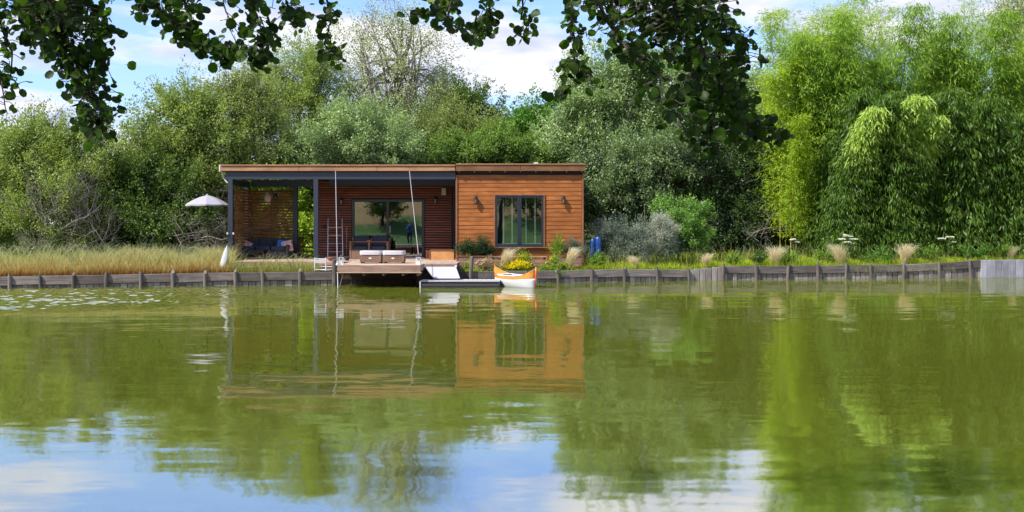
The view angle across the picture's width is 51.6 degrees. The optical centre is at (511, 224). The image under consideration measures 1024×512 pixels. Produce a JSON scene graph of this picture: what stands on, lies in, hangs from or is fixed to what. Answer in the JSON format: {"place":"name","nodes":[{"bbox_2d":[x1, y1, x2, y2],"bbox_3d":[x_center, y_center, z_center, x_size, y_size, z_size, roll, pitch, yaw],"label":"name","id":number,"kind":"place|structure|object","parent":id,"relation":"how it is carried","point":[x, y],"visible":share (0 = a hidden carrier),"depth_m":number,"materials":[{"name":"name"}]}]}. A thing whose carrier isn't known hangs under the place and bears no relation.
{"place":"outdoors","nodes":[
{"label":"outdoors","id":0,"kind":"place"},
{"bbox_2d":[0,259,228,276],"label":"rusty grass","id":1,"kind":"structure","parent":0,"point":[84,270],"depth_m":33.90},
{"bbox_2d":[225,260,322,272],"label":"bank grass","id":2,"kind":"structure","parent":0,"point":[310,269],"depth_m":35.02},
{"bbox_2d":[2,246,969,260],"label":"undergrowth grass","id":3,"kind":"structure","parent":0,"point":[618,254],"depth_m":42.30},
{"bbox_2d":[0,225,1015,287],"bbox_3d":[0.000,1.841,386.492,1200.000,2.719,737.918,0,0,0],"label":"ground","id":4,"kind":"structure","parent":0,"point":[70,244],"depth_m":50.90,"materials":[{"name":"plant"}]},
{"bbox_2d":[0,141,114,255],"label":"bare brushwood","id":5,"kind":"object","parent":4,"relation":"on","point":[54,210],"visible":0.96,"depth_m":38.38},
{"bbox_2d":[0,94,141,255],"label":"willow scrub","id":6,"kind":"object","parent":4,"relation":"on","point":[54,146],"visible":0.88,"depth_m":39.92,"materials":[{"name":"green plant"}]},
{"bbox_2d":[34,168,159,253],"bbox_3d":[-15.491,-0.323,38.735,5.107,3.832,2.590,0,0,0],"label":"bare brushwood","id":7,"kind":"object","parent":4,"relation":"on","point":[92,227],"visible":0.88,"depth_m":38.86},
{"bbox_2d":[0,245,238,276],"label":"straw grass","id":8,"kind":"structure","parent":4,"relation":"on","point":[188,261],"depth_m":34.50,"materials":[{"name":"plant"}]},
{"bbox_2d":[0,241,241,271],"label":"straw seed heads","id":9,"kind":"object","parent":4,"relation":"on","point":[71,254],"visible":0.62,"depth_m":35.06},
{"bbox_2d":[50,132,227,253],"bbox_3d":[-14.339,-0.969,41.188,6.674,5.210,4.901,0,0,0],"label":"dense shrub","id":10,"kind":"object","parent":4,"relation":"on","point":[155,197],"visible":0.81,"depth_m":40.49,"materials":[{"name":"green plant"}]},
{"bbox_2d":[103,54,268,251],"bbox_3d":[-13.467,-2.655,43.572,6.925,8.405,5.102,0,0,0],"label":"round willow","id":11,"kind":"object","parent":4,"relation":"on","point":[188,135],"visible":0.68,"depth_m":42.73,"materials":[{"name":"green plant"}]},
{"bbox_2d":[185,194,227,247],"bbox_3d":[-11.098,0.194,38.600,1.507,2.612,1.507,0,0,0],"label":"parasol","id":12,"kind":"object","parent":4,"relation":"on","point":[207,200],"visible":0.91,"depth_m":38.21,"materials":[{"name":"white fabric"}]},
{"bbox_2d":[163,186,275,257],"bbox_3d":[-10.911,0.170,39.347,4.164,3.578,4.092,0,0,-26],"label":"bare brushwood","id":13,"kind":"object","parent":4,"relation":"on","point":[196,236],"visible":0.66,"depth_m":39.14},
{"bbox_2d":[181,58,306,252],"bbox_3d":[-11.684,-2.907,44.734,5.996,8.915,5.092,0,0,0],"label":"tangled willow","id":14,"kind":"object","parent":4,"relation":"on","point":[250,98],"visible":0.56,"depth_m":44.37,"materials":[{"name":"green plant"}]},
{"bbox_2d":[212,251,311,271],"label":"tall grass stems","id":15,"kind":"object","parent":4,"relation":"on","point":[278,264],"visible":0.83,"depth_m":34.97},
{"bbox_2d":[220,160,312,237],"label":"background bush","id":16,"kind":"object","parent":4,"relation":"on","point":[300,203],"visible":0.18,"depth_m":43.85,"materials":[{"name":"green plant"}]},
{"bbox_2d":[265,201,312,254],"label":"background bush","id":17,"kind":"object","parent":4,"relation":"on","point":[305,225],"visible":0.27,"depth_m":43.15,"materials":[{"name":"green plant"}]},
{"bbox_2d":[232,25,371,150],"bbox_3d":[-9.747,-4.059,48.949,7.062,11.029,5.403,0,0,0],"label":"tall willow","id":18,"kind":"object","parent":4,"relation":"on","point":[303,93],"visible":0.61,"depth_m":48.24,"materials":[{"name":"green plant"}]},
{"bbox_2d":[234,257,461,277],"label":"timber terrace","id":19,"kind":"structure","parent":4,"relation":"on","point":[442,263],"depth_m":36.55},
{"bbox_2d":[237,239,293,257],"bbox_3d":[-9.227,0.897,39.620,1.935,0.706,1.000,0,0,0],"label":"corner sofa","id":20,"kind":"object","parent":19,"relation":"on","point":[269,246],"visible":0.81,"depth_m":39.16,"materials":[{"name":"fabric"}]},
{"bbox_2d":[349,236,390,258],"bbox_3d":[-5.292,0.854,39.555,1.492,0.851,0.730,0,0,0],"label":"wooden loveseat","id":21,"kind":"object","parent":19,"relation":"on","point":[357,244],"visible":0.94,"depth_m":39.44,"materials":[{"name":"brown fabric"}]},
{"bbox_2d":[426,250,454,259],"bbox_3d":[-2.592,1.101,38.330,1.037,0.357,0.580,0,0,0],"label":"storage chest","id":22,"kind":"object","parent":19,"relation":"on","point":[441,255],"visible":0.91,"depth_m":38.06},
{"bbox_2d":[256,83,441,179],"bbox_3d":[-6.950,-2.260,45.537,8.277,7.602,4.973,0,0,0],"label":"dome willow","id":23,"kind":"object","parent":4,"relation":"on","point":[354,143],"visible":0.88,"depth_m":44.50,"materials":[{"name":"green plant"}]},
{"bbox_2d":[335,171,426,287],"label":"suspended platform","id":24,"kind":"structure","parent":4,"relation":"on","point":[384,269],"depth_m":33.40,"materials":[{"name":"wood"}]},
{"bbox_2d":[360,250,382,262],"bbox_3d":[-4.619,1.077,34.910,0.722,0.407,0.680,0,0,0],"label":"wicker ottoman","id":25,"kind":"object","parent":24,"relation":"on","point":[371,255],"visible":0.98,"depth_m":34.59,"materials":[{"name":"wicker"}]},
{"bbox_2d":[383,250,405,262],"bbox_3d":[-3.875,1.077,34.910,0.722,0.407,0.680,0,0,0],"label":"wicker ottoman","id":26,"kind":"object","parent":24,"relation":"on","point":[394,255],"visible":1,"depth_m":34.59,"materials":[{"name":"wicker"}]},
{"bbox_2d":[304,0,478,154],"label":"airy poplar","id":27,"kind":"object","parent":4,"relation":"on","point":[397,68],"visible":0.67,"depth_m":49.62,"materials":[{"name":"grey plant"}]},
{"bbox_2d":[219,164,585,263],"bbox_3d":[-3.914,-0.290,40.648,13.093,3.740,5.705,0,0,0],"label":"wooden cabin","id":28,"kind":"object","parent":4,"relation":"on","point":[521,206],"visible":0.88,"depth_m":38.10,"materials":[{"name":"brown wood"}]},
{"bbox_2d":[352,199,424,257],"bbox_3d":[-4.705,0.166,40.250,2.761,2.227,0.160,0,0,0],"label":"sliding door","id":29,"kind":"structure","parent":28,"relation":"in","point":[387,201],"depth_m":40.25,"materials":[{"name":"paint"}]},
{"bbox_2d":[495,196,543,246],"bbox_3d":[0.266,-0.105,38.035,1.730,1.839,0.170,0,0,0],"label":"window","id":30,"kind":"structure","parent":28,"relation":"in","point":[519,243],"depth_m":38.07,"materials":[{"name":"paint"}]},
{"bbox_2d":[382,78,510,164],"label":"grey willow","id":31,"kind":"object","parent":4,"relation":"on","point":[443,112],"visible":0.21,"depth_m":47.30,"materials":[{"name":"green plant"}]},
{"bbox_2d":[393,64,521,124],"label":"dark spire tree","id":32,"kind":"object","parent":4,"relation":"on","point":[477,94],"visible":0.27,"depth_m":61.34,"materials":[{"name":"green plant"}]},
{"bbox_2d":[458,256,492,266],"bbox_3d":[-1.283,1.306,37.436,1.250,0.387,0.562,0,0,0],"label":"timber planter","id":33,"kind":"object","parent":4,"relation":"on","point":[466,259],"visible":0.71,"depth_m":37.18,"materials":[{"name":"wood"}]},
{"bbox_2d":[452,231,500,255],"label":"dwarf pine","id":34,"kind":"object","parent":33,"relation":"in","point":[468,247],"visible":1,"depth_m":37.34,"materials":[{"name":"green plant"}]},
{"bbox_2d":[419,117,557,164],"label":"light green shrub","id":35,"kind":"object","parent":4,"relation":"on","point":[494,145],"visible":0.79,"depth_m":45.26,"materials":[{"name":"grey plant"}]},
{"bbox_2d":[500,253,534,270],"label":"leafy plant","id":36,"kind":"object","parent":4,"relation":"on","point":[521,264],"visible":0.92,"depth_m":36.12,"materials":[{"name":"yellow plant"}]},
{"bbox_2d":[498,82,571,145],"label":"oak","id":37,"kind":"object","parent":4,"relation":"on","point":[522,113],"visible":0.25,"depth_m":57.24,"materials":[{"name":"green plant"}]},
{"bbox_2d":[534,251,570,275],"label":"leafy plant","id":38,"kind":"object","parent":4,"relation":"on","point":[556,260],"visible":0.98,"depth_m":36.37,"materials":[{"name":"green plant"}]},
{"bbox_2d":[547,256,582,266],"bbox_3d":[1.869,1.306,37.436,1.270,0.387,0.562,0,0,0],"label":"timber planter","id":39,"kind":"object","parent":4,"relation":"on","point":[579,262],"visible":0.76,"depth_m":37.18,"materials":[{"name":"wood"}]},
{"bbox_2d":[554,234,591,256],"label":"shrub","id":40,"kind":"object","parent":39,"relation":"in","point":[573,244],"visible":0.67,"depth_m":37.38,"materials":[{"name":"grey plant"}]},
{"bbox_2d":[524,26,689,241],"bbox_3d":[4.418,-3.848,47.135,8.094,10.732,5.677,0,0,0],"label":"white poplar","id":41,"kind":"object","parent":4,"relation":"on","point":[594,113],"visible":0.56,"depth_m":46.08,"materials":[{"name":"grey plant"}]},
{"bbox_2d":[587,212,683,262],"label":"grey shrub","id":42,"kind":"object","parent":4,"relation":"on","point":[633,240],"visible":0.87,"depth_m":38.51,"materials":[{"name":"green plant"}]},
{"bbox_2d":[558,113,718,257],"bbox_3d":[5.343,-1.611,43.776,7.359,6.388,5.064,0,0,0],"label":"olive tree","id":43,"kind":"object","parent":4,"relation":"on","point":[621,174],"visible":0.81,"depth_m":43.17,"materials":[{"name":"green plant"}]},
{"bbox_2d":[634,210,684,263],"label":"cream shrub","id":44,"kind":"object","parent":4,"relation":"on","point":[666,230],"visible":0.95,"depth_m":38.18,"materials":[{"name":"grey plant"}]},
{"bbox_2d":[647,189,716,260],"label":"green shrub","id":45,"kind":"object","parent":4,"relation":"on","point":[691,220],"visible":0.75,"depth_m":39.31,"materials":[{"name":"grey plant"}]},
{"bbox_2d":[650,33,779,161],"bbox_3d":[10.863,-4.615,55.768,7.823,11.843,5.223,0,0,0],"label":"poplar","id":46,"kind":"object","parent":4,"relation":"on","point":[750,84],"visible":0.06,"depth_m":55.03,"materials":[{"name":"green plant"}]},
{"bbox_2d":[642,108,806,256],"bbox_3d":[8.810,-1.637,44.674,7.283,6.565,4.626,0,0,0],"label":"shady tree","id":47,"kind":"object","parent":4,"relation":"on","point":[728,191],"visible":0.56,"depth_m":43.70,"materials":[{"name":"green plant"}]},
{"bbox_2d":[747,7,798,246],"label":"bamboo","id":48,"kind":"object","parent":4,"relation":"on","point":[769,36],"visible":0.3,"depth_m":43.61,"materials":[{"name":"green plant"}]},
{"bbox_2d":[740,194,810,257],"bbox_3d":[10.443,0.211,42.339,2.909,3.233,1.986,0,0,0],"label":"bare brushwood","id":49,"kind":"object","parent":4,"relation":"on","point":[758,230],"visible":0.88,"depth_m":42.31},
{"bbox_2d":[751,64,801,248],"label":"bamboo","id":50,"kind":"object","parent":4,"relation":"on","point":[773,85],"visible":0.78,"depth_m":42.60,"materials":[{"name":"green plant"}]},
{"bbox_2d":[546,254,1023,270],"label":"green bank grass","id":51,"kind":"structure","parent":4,"relation":"on","point":[712,263],"depth_m":38.90,"materials":[{"name":"plant"}]},
{"bbox_2d":[750,14,824,200],"bbox_3d":[11.173,-3.596,44.530,4.197,10.133,3.448,0,0,44],"label":"bamboo","id":52,"kind":"object","parent":4,"relation":"on","point":[796,25],"visible":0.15,"depth_m":44.06,"materials":[{"name":"green plant"}]},
{"bbox_2d":[755,6,821,161],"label":"bamboo","id":53,"kind":"object","parent":4,"relation":"on","point":[780,17],"visible":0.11,"depth_m":47.40,"materials":[{"name":"green plant"}]},
{"bbox_2d":[771,110,814,252],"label":"bamboo","id":54,"kind":"object","parent":4,"relation":"on","point":[803,129],"visible":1,"depth_m":41.81,"materials":[{"name":"green plant"}]},
{"bbox_2d":[767,56,820,252],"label":"bamboo","id":55,"kind":"object","parent":4,"relation":"on","point":[792,66],"visible":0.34,"depth_m":42.67,"materials":[{"name":"green plant"}]},
{"bbox_2d":[760,31,838,254],"bbox_3d":[11.756,-3.114,43.182,4.190,9.168,4.659,0,0,1],"label":"bamboo","id":56,"kind":"object","parent":4,"relation":"on","point":[798,44],"visible":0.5,"depth_m":42.30,"materials":[{"name":"green plant"}]},
{"bbox_2d":[785,138,820,244],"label":"bamboo","id":57,"kind":"object","parent":4,"relation":"on","point":[805,164],"visible":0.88,"depth_m":42.05,"materials":[{"name":"green plant"}]},
{"bbox_2d":[777,53,829,255],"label":"bamboo","id":58,"kind":"object","parent":4,"relation":"on","point":[803,105],"visible":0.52,"depth_m":42.48,"materials":[{"name":"green plant"}]},
{"bbox_2d":[769,2,848,257],"bbox_3d":[12.431,-3.970,44.942,4.132,10.867,4.427,0,0,37],"label":"bamboo","id":59,"kind":"object","parent":4,"relation":"on","point":[815,19],"visible":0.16,"depth_m":44.15,"materials":[{"name":"green plant"}]},
{"bbox_2d":[793,31,843,223],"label":"bamboo","id":60,"kind":"object","parent":4,"relation":"on","point":[817,47],"visible":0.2,"depth_m":42.85,"materials":[{"name":"green plant"}]},
{"bbox_2d":[789,53,870,222],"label":"bamboo","id":61,"kind":"object","parent":4,"relation":"on","point":[826,122],"visible":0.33,"depth_m":42.38,"materials":[{"name":"green plant"}]},
{"bbox_2d":[795,127,864,257],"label":"bamboo","id":62,"kind":"object","parent":4,"relation":"on","point":[825,173],"visible":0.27,"depth_m":42.23,"materials":[{"name":"green plant"}]},
{"bbox_2d":[782,9,879,250],"bbox_3d":[12.867,-3.492,42.975,4.535,9.924,5.043,0,0,-27],"label":"bamboo","id":63,"kind":"object","parent":4,"relation":"on","point":[840,26],"visible":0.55,"depth_m":42.08,"materials":[{"name":"green plant"}]},
{"bbox_2d":[801,129,877,259],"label":"bamboo","id":64,"kind":"object","parent":4,"relation":"on","point":[839,177],"visible":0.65,"depth_m":41.02,"materials":[{"name":"green plant"}]},
{"bbox_2d":[808,74,880,234],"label":"bamboo","id":65,"kind":"object","parent":4,"relation":"on","point":[860,81],"visible":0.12,"depth_m":42.38,"materials":[{"name":"green plant"}]},
{"bbox_2d":[811,13,879,244],"bbox_3d":[12.966,-3.591,43.567,4.193,10.123,3.444,0,0,32],"label":"bamboo","id":66,"kind":"object","parent":4,"relation":"on","point":[851,58],"visible":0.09,"depth_m":43.18,"materials":[{"name":"green plant"}]},
{"bbox_2d":[806,86,885,254],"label":"bamboo","id":67,"kind":"object","parent":4,"relation":"on","point":[863,99],"visible":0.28,"depth_m":41.23,"materials":[{"name":"green plant"}]},
{"bbox_2d":[816,4,880,110],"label":"bamboo","id":68,"kind":"object","parent":4,"relation":"on","point":[841,12],"visible":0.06,"depth_m":44.08,"materials":[{"name":"green plant"}]},
{"bbox_2d":[817,154,884,260],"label":"bamboo","id":69,"kind":"object","parent":4,"relation":"on","point":[860,183],"visible":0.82,"depth_m":40.75,"materials":[{"name":"green plant"}]},
{"bbox_2d":[835,105,893,174],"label":"bamboo","id":70,"kind":"object","parent":4,"relation":"on","point":[870,115],"visible":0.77,"depth_m":40.24,"materials":[{"name":"green plant"}]},
{"bbox_2d":[827,1,906,140],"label":"bamboo","id":71,"kind":"object","parent":4,"relation":"on","point":[876,28],"visible":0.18,"depth_m":43.71,"materials":[{"name":"green plant"}]},
{"bbox_2d":[843,120,894,246],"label":"bamboo","id":72,"kind":"object","parent":4,"relation":"on","point":[875,140],"visible":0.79,"depth_m":40.19,"materials":[{"name":"green plant"}]},
{"bbox_2d":[837,0,911,97],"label":"bamboo","id":73,"kind":"object","parent":4,"relation":"on","point":[863,3],"visible":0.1,"depth_m":45.38,"materials":[{"name":"green plant"}]},
{"bbox_2d":[856,240,897,263],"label":"leafy plant","id":74,"kind":"object","parent":4,"relation":"on","point":[875,256],"visible":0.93,"depth_m":39.65,"materials":[{"name":"green plant"}]},
{"bbox_2d":[851,127,905,260],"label":"bamboo","id":75,"kind":"object","parent":4,"relation":"on","point":[875,193],"visible":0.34,"depth_m":41.03,"materials":[{"name":"green plant"}]},
{"bbox_2d":[853,54,910,114],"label":"bamboo","id":76,"kind":"object","parent":4,"relation":"on","point":[873,65],"visible":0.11,"depth_m":42.60,"materials":[{"name":"green plant"}]},
{"bbox_2d":[850,88,934,258],"bbox_3d":[14.692,-1.653,41.170,3.298,6.978,3.781,0,0,-12],"label":"bamboo","id":77,"kind":"object","parent":4,"relation":"on","point":[893,100],"visible":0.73,"depth_m":40.48,"materials":[{"name":"green plant"}]},
{"bbox_2d":[864,1,949,195],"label":"bamboo","id":78,"kind":"object","parent":4,"relation":"on","point":[908,28],"visible":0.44,"depth_m":42.13,"materials":[{"name":"green plant"}]},
{"bbox_2d":[878,157,939,260],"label":"bamboo","id":79,"kind":"object","parent":4,"relation":"on","point":[917,187],"visible":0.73,"depth_m":40.79,"materials":[{"name":"green plant"}]},
{"bbox_2d":[881,94,936,229],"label":"bamboo","id":80,"kind":"object","parent":4,"relation":"on","point":[916,104],"visible":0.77,"depth_m":39.98,"materials":[{"name":"green plant"}]},
{"bbox_2d":[896,154,949,257],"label":"bamboo","id":81,"kind":"object","parent":4,"relation":"on","point":[926,193],"visible":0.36,"depth_m":41.23,"materials":[{"name":"green plant"}]},
{"bbox_2d":[909,238,946,260],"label":"leafy plant","id":82,"kind":"object","parent":4,"relation":"on","point":[929,249],"visible":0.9,"depth_m":40.02,"materials":[{"name":"green plant"}]},
{"bbox_2d":[904,114,952,202],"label":"bamboo","id":83,"kind":"object","parent":4,"relation":"on","point":[930,133],"visible":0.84,"depth_m":40.24,"materials":[{"name":"green plant"}]},
{"bbox_2d":[910,40,967,143],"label":"bamboo","id":84,"kind":"object","parent":4,"relation":"on","point":[931,77],"visible":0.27,"depth_m":42.62,"materials":[{"name":"green plant"}]},
{"bbox_2d":[911,129,989,258],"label":"bamboo","id":85,"kind":"object","parent":4,"relation":"on","point":[944,192],"visible":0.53,"depth_m":41.20,"materials":[{"name":"green plant"}]},
{"bbox_2d":[911,10,991,141],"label":"bamboo","id":86,"kind":"object","parent":4,"relation":"on","point":[953,20],"visible":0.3,"depth_m":42.22,"materials":[{"name":"green plant"}]},
{"bbox_2d":[921,47,988,120],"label":"bamboo","id":87,"kind":"object","parent":4,"relation":"on","point":[949,56],"visible":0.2,"depth_m":42.36,"materials":[{"name":"green plant"}]},
{"bbox_2d":[918,0,993,140],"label":"bamboo","id":88,"kind":"object","parent":4,"relation":"on","point":[964,11],"visible":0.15,"depth_m":43.78,"materials":[{"name":"green plant"}]},
{"bbox_2d":[919,86,1011,259],"bbox_3d":[17.638,-1.747,41.237,3.390,7.174,3.887,0,0,26],"label":"bamboo","id":89,"kind":"object","parent":4,"relation":"on","point":[948,99],"visible":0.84,"depth_m":40.62,"materials":[{"name":"green plant"}]},
{"bbox_2d":[934,127,999,257],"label":"bamboo","id":90,"kind":"object","parent":4,"relation":"on","point":[984,139],"visible":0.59,"depth_m":40.90,"materials":[{"name":"green plant"}]},
{"bbox_2d":[959,241,996,258],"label":"leafy plant","id":91,"kind":"object","parent":4,"relation":"on","point":[976,253],"visible":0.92,"depth_m":40.34,"materials":[{"name":"green plant"}]},
{"bbox_2d":[947,6,1023,225],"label":"bamboo","id":92,"kind":"object","parent":4,"relation":"on","point":[995,37],"visible":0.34,"depth_m":42.06,"materials":[{"name":"green plant"}]},
{"bbox_2d":[958,9,1022,119],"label":"bamboo","id":93,"kind":"object","parent":4,"relation":"on","point":[978,30],"visible":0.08,"depth_m":44.12,"materials":[{"name":"green plant"}]},
{"bbox_2d":[964,93,1023,258],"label":"bamboo","id":94,"kind":"object","parent":4,"relation":"on","point":[990,106],"visible":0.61,"depth_m":40.83,"materials":[{"name":"green plant"}]},
{"bbox_2d":[971,0,1023,77],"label":"corner willow","id":95,"kind":"object","parent":4,"relation":"on","point":[1005,3],"visible":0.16,"depth_m":51.63,"materials":[{"name":"green plant"}]},
{"bbox_2d":[973,129,1023,258],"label":"bamboo","id":96,"kind":"object","parent":4,"relation":"on","point":[1019,135],"visible":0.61,"depth_m":41.02,"materials":[{"name":"green plant"}]},
{"bbox_2d":[979,77,1023,129],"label":"bamboo","id":97,"kind":"object","parent":4,"relation":"on","point":[1006,85],"visible":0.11,"depth_m":42.95,"materials":[{"name":"green plant"}]},
{"bbox_2d":[981,55,1023,132],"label":"bamboo","id":98,"kind":"object","parent":4,"relation":"on","point":[1014,85],"visible":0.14,"depth_m":42.73,"materials":[{"name":"green plant"}]},
{"bbox_2d":[996,145,1023,254],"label":"bamboo","id":99,"kind":"object","parent":4,"relation":"on","point":[1021,200],"visible":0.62,"depth_m":40.98,"materials":[{"name":"green plant"}]},
{"bbox_2d":[0,0,1021,224],"label":"sky","id":100,"kind":"structure","parent":0,"point":[517,67],"materials":[{"name":"white"}]},
{"bbox_2d":[0,277,1023,511],"bbox_3d":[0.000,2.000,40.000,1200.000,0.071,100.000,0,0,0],"label":"water","id":101,"kind":"structure","parent":0,"point":[853,395],"depth_m":12.23,"materials":[{"name":"liquid"}]},
{"bbox_2d":[420,279,499,287],"bbox_3d":[-1.645,2.087,33.954,2.545,0.625,0.992,0,0,0],"label":"floating dock","id":102,"kind":"object","parent":101,"relation":"on","point":[460,283],"visible":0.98,"depth_m":33.49,"materials":[{"name":"grey metal"}]},
{"bbox_2d":[424,266,459,279],"bbox_3d":[-2.270,1.583,34.218,1.212,0.476,0.635,0,0,0],"label":"gangway","id":103,"kind":"object","parent":102,"relation":"on","point":[443,273],"visible":0.91,"depth_m":34.22,"materials":[{"name":"white metal"}]},
{"bbox_2d":[0,258,980,288],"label":"timber retaining wall","id":104,"kind":"structure","parent":101,"relation":"in","point":[966,269],"depth_m":36.18,"materials":[{"name":"grey wood"}]},
{"bbox_2d":[494,265,537,287],"bbox_3d":[0.106,1.737,34.250,0.731,0.778,2.111,0,0,-40],"label":"orange canoe","id":105,"kind":"object","parent":101,"relation":"on","point":[528,279],"visible":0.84,"depth_m":33.75,"materials":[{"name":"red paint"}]},
{"bbox_2d":[980,260,1023,277],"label":"pale board wall","id":106,"kind":"structure","parent":101,"relation":"in","point":[1000,268],"depth_m":39.89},
{"bbox_2d":[762,245,793,265],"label":"feather grass","id":107,"kind":"object","parent":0,"point":[775,256],"depth_m":38.64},
{"bbox_2d":[582,240,1023,269],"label":"seed grass","id":108,"kind":"structure","parent":0,"point":[718,258],"depth_m":39.05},
{"bbox_2d":[895,243,918,263],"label":"feather grass","id":109,"kind":"object","parent":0,"point":[905,253],"depth_m":39.58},
{"bbox_3d":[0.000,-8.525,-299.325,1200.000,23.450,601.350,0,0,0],"label":"near bank","id":110,"kind":"structure","parent":0,"visible":0},
{"bbox_2d":[0,0,793,175],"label":"alder tree","id":111,"kind":"object","parent":110,"relation":"on","point":[58,23],"visible":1,"depth_m":6.60,"materials":[{"name":"green plant"}]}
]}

